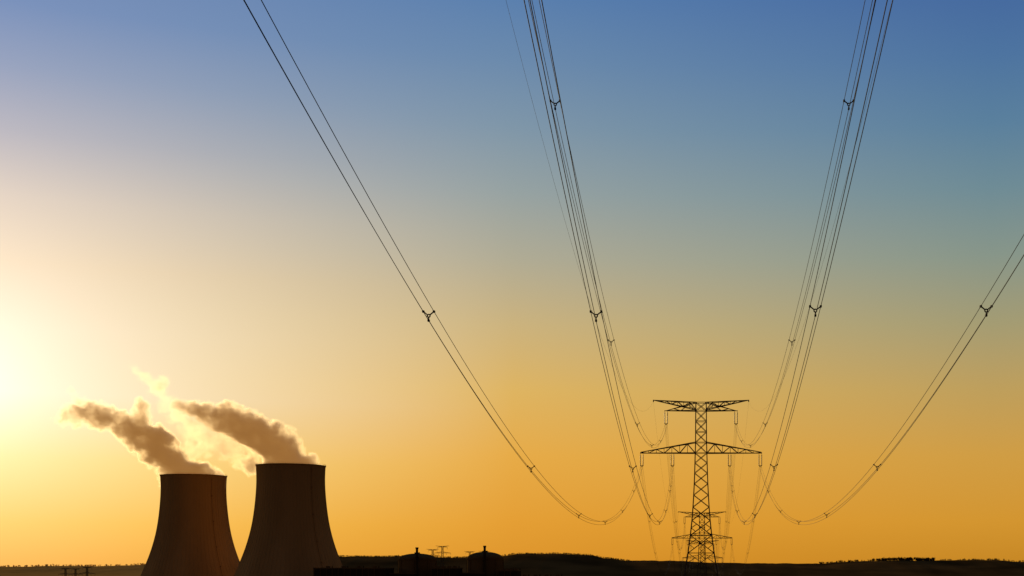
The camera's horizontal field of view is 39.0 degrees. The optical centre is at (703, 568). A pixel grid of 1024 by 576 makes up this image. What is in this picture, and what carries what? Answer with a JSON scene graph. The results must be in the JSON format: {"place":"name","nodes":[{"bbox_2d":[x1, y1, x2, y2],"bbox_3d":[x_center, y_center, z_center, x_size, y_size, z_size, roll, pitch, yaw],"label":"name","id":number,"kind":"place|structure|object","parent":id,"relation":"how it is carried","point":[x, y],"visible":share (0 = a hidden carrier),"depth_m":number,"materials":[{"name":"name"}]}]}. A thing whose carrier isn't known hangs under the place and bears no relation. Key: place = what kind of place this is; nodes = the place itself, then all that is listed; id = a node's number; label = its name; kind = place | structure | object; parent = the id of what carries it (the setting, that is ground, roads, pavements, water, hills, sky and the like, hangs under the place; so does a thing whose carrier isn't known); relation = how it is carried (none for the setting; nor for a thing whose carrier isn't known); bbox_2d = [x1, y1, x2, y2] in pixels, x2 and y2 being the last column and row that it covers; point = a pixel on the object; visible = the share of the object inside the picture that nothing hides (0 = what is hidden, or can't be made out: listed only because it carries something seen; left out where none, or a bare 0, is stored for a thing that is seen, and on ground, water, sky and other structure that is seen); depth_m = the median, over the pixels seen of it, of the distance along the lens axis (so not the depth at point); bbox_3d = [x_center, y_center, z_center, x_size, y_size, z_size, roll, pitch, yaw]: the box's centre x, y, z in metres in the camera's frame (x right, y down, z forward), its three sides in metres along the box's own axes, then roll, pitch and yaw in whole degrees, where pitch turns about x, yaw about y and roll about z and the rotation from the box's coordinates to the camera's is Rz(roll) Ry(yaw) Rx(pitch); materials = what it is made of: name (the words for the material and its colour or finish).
{"place":"outdoors","nodes":[
{"label":"outdoors","id":0,"kind":"place"},
{"bbox_2d":[0,565,144,575],"bbox_3d":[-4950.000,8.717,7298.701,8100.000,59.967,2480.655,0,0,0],"label":"hill","id":1,"kind":"structure","parent":0,"point":[128,570],"depth_m":6592.03,"materials":[{"name":"black"}]},
{"bbox_2d":[0,563,145,566],"bbox_3d":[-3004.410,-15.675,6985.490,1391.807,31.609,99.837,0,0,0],"label":"forest","id":2,"kind":"object","parent":1,"relation":"on","point":[70,565],"visible":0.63,"depth_m":6977.37,"materials":[{"name":"black plant"}]},
{"bbox_2d":[0,0,1023,566],"label":"sky","id":3,"kind":"structure","parent":0,"point":[192,281],"materials":[{"name":"orange"}]},
{"bbox_2d":[339,553,909,575],"bbox_3d":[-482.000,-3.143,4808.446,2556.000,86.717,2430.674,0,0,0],"label":"hill","id":4,"kind":"structure","parent":0,"point":[531,564],"depth_m":4198.12,"materials":[{"name":"black"}]},
{"bbox_2d":[340,552,626,560],"bbox_3d":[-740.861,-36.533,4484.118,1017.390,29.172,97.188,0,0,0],"label":"forest","id":5,"kind":"object","parent":4,"relation":"on","point":[502,555],"visible":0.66,"depth_m":4466.96,"materials":[{"name":"black plant"}]},
{"bbox_2d":[731,560,1023,575],"bbox_3d":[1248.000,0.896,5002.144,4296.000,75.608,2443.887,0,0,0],"label":"hill","id":6,"kind":"structure","parent":0,"point":[961,568],"depth_m":4428.29,"materials":[{"name":"black"}]},
{"bbox_2d":[819,559,875,563],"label":"forest","id":7,"kind":"object","parent":6,"relation":"on","point":[845,561],"visible":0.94,"depth_m":4671.54,"materials":[{"name":"black plant"}]},
{"bbox_2d":[872,557,935,560],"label":"forest","id":8,"kind":"object","parent":6,"relation":"on","point":[907,559],"visible":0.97,"depth_m":4658.96,"materials":[{"name":"black plant"}]},
{"bbox_2d":[942,558,1022,561],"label":"forest","id":9,"kind":"object","parent":6,"relation":"on","point":[983,559],"visible":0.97,"depth_m":4683.90,"materials":[{"name":"black plant"}]},
{"bbox_3d":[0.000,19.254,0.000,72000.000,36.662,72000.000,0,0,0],"label":"ground","id":10,"kind":"structure","parent":0,"visible":0},
{"bbox_2d":[70,568,82,575],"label":"electricity pylon","id":11,"kind":"object","parent":10,"relation":"on","point":[76,573],"visible":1,"depth_m":3499.69,"materials":[{"name":"metal"}]},
{"bbox_2d":[79,566,94,575],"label":"electricity pylon","id":12,"kind":"object","parent":10,"relation":"on","point":[86,572],"visible":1,"depth_m":2999.32,"materials":[{"name":"metal"}]},
{"bbox_2d":[141,473,239,575],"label":"cooling tower","id":13,"kind":"structure","parent":10,"relation":"on","point":[193,536],"depth_m":1879.60,"materials":[{"name":"concrete"}]},
{"bbox_2d":[234,462,342,575],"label":"cooling tower","id":14,"kind":"structure","parent":10,"relation":"on","point":[290,533],"depth_m":1759.08,"materials":[{"name":"concrete"}]},
{"bbox_2d":[313,566,393,575],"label":"turbine hall","id":15,"kind":"structure","parent":10,"relation":"on","point":[347,571],"depth_m":1660.00,"materials":[{"name":"concrete"}]},
{"bbox_2d":[389,547,436,575],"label":"reactor building","id":16,"kind":"structure","parent":10,"relation":"on","point":[416,563],"depth_m":1700.04,"materials":[{"name":"concrete"}]},
{"bbox_2d":[428,549,440,557],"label":"electricity pylon","id":17,"kind":"object","parent":10,"relation":"on","point":[433,550],"visible":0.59,"depth_m":3099.89,"materials":[{"name":"metal"}]},
{"bbox_2d":[436,546,450,566],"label":"electricity pylon","id":18,"kind":"object","parent":10,"relation":"on","point":[443,554],"visible":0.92,"depth_m":2899.21,"materials":[{"name":"metal"}]},
{"bbox_2d":[430,566,462,575],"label":"turbine hall","id":19,"kind":"structure","parent":10,"relation":"on","point":[445,571],"depth_m":1660.00,"materials":[{"name":"concrete"}]},
{"bbox_2d":[460,546,503,575],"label":"reactor building","id":20,"kind":"structure","parent":10,"relation":"on","point":[484,562],"depth_m":1701.30,"materials":[{"name":"concrete"}]},
{"bbox_2d":[497,568,520,575],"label":"turbine hall","id":21,"kind":"structure","parent":10,"relation":"on","point":[510,572],"depth_m":1660.00,"materials":[{"name":"concrete"}]},
{"bbox_2d":[640,400,761,575],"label":"electricity pylon","id":22,"kind":"object","parent":10,"relation":"on","point":[694,409],"visible":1,"depth_m":402.15,"materials":[{"name":"metal"}]},
{"bbox_2d":[506,2,683,554],"bbox_3d":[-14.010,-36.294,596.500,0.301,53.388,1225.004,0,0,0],"label":"earth wire","id":23,"kind":"object","parent":22,"relation":"attached to","point":[563,215],"visible":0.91,"depth_m":135.58,"materials":[{"name":"metal"}]},
{"bbox_2d":[524,0,692,574],"bbox_3d":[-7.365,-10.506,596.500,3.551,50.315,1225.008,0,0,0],"label":"power line","id":24,"kind":"object","parent":22,"relation":"attached to","point":[594,314],"visible":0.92,"depth_m":73.97,"materials":[{"name":"metal"}]},
{"bbox_2d":[717,0,875,565],"bbox_3d":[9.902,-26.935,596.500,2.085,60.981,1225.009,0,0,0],"label":"power line","id":25,"kind":"object","parent":22,"relation":"attached to","point":[815,230],"visible":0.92,"depth_m":119.12,"materials":[{"name":"metal"}]},
{"bbox_2d":[712,0,892,574],"bbox_3d":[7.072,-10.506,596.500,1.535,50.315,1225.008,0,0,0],"label":"power line","id":26,"kind":"object","parent":22,"relation":"attached to","point":[814,311],"visible":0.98,"depth_m":74.34,"materials":[{"name":"metal"}]},
{"bbox_2d":[723,7,890,542],"bbox_3d":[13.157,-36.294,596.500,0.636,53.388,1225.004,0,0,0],"label":"earth wire","id":27,"kind":"object","parent":22,"relation":"attached to","point":[836,214],"visible":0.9,"depth_m":139.62,"materials":[{"name":"metal"}]},
{"bbox_2d":[722,235,1023,575],"bbox_3d":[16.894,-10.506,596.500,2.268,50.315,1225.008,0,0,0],"label":"power line","id":28,"kind":"object","parent":22,"relation":"attached to","point":[987,311],"visible":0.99,"depth_m":109.79,"materials":[{"name":"metal"}]},
{"bbox_2d":[671,511,732,575],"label":"electricity pylon","id":29,"kind":"object","parent":10,"relation":"on","point":[707,513],"visible":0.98,"depth_m":804.58,"materials":[{"name":"metal"}]},
{"bbox_2d":[682,540,722,575],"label":"electricity pylon","id":30,"kind":"object","parent":10,"relation":"on","point":[703,554],"visible":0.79,"depth_m":1207.67,"materials":[{"name":"metal"}]},
{"bbox_3d":[0.000,-29.600,-16.000,34.660,66.200,12.800,0,0,0],"label":"electricity pylon","id":31,"kind":"object","parent":10,"relation":"on","visible":0},
{"bbox_2d":[243,0,675,574],"bbox_3d":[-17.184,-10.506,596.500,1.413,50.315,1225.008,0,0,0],"label":"power line","id":32,"kind":"object","parent":31,"relation":"attached to","point":[423,311],"visible":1,"depth_m":79.48,"materials":[{"name":"metal"}]},
{"bbox_2d":[528,0,690,570],"bbox_3d":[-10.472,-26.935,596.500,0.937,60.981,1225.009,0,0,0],"label":"power line","id":33,"kind":"object","parent":31,"relation":"attached to","point":[588,232],"visible":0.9,"depth_m":120.61,"materials":[{"name":"metal"}]}
]}

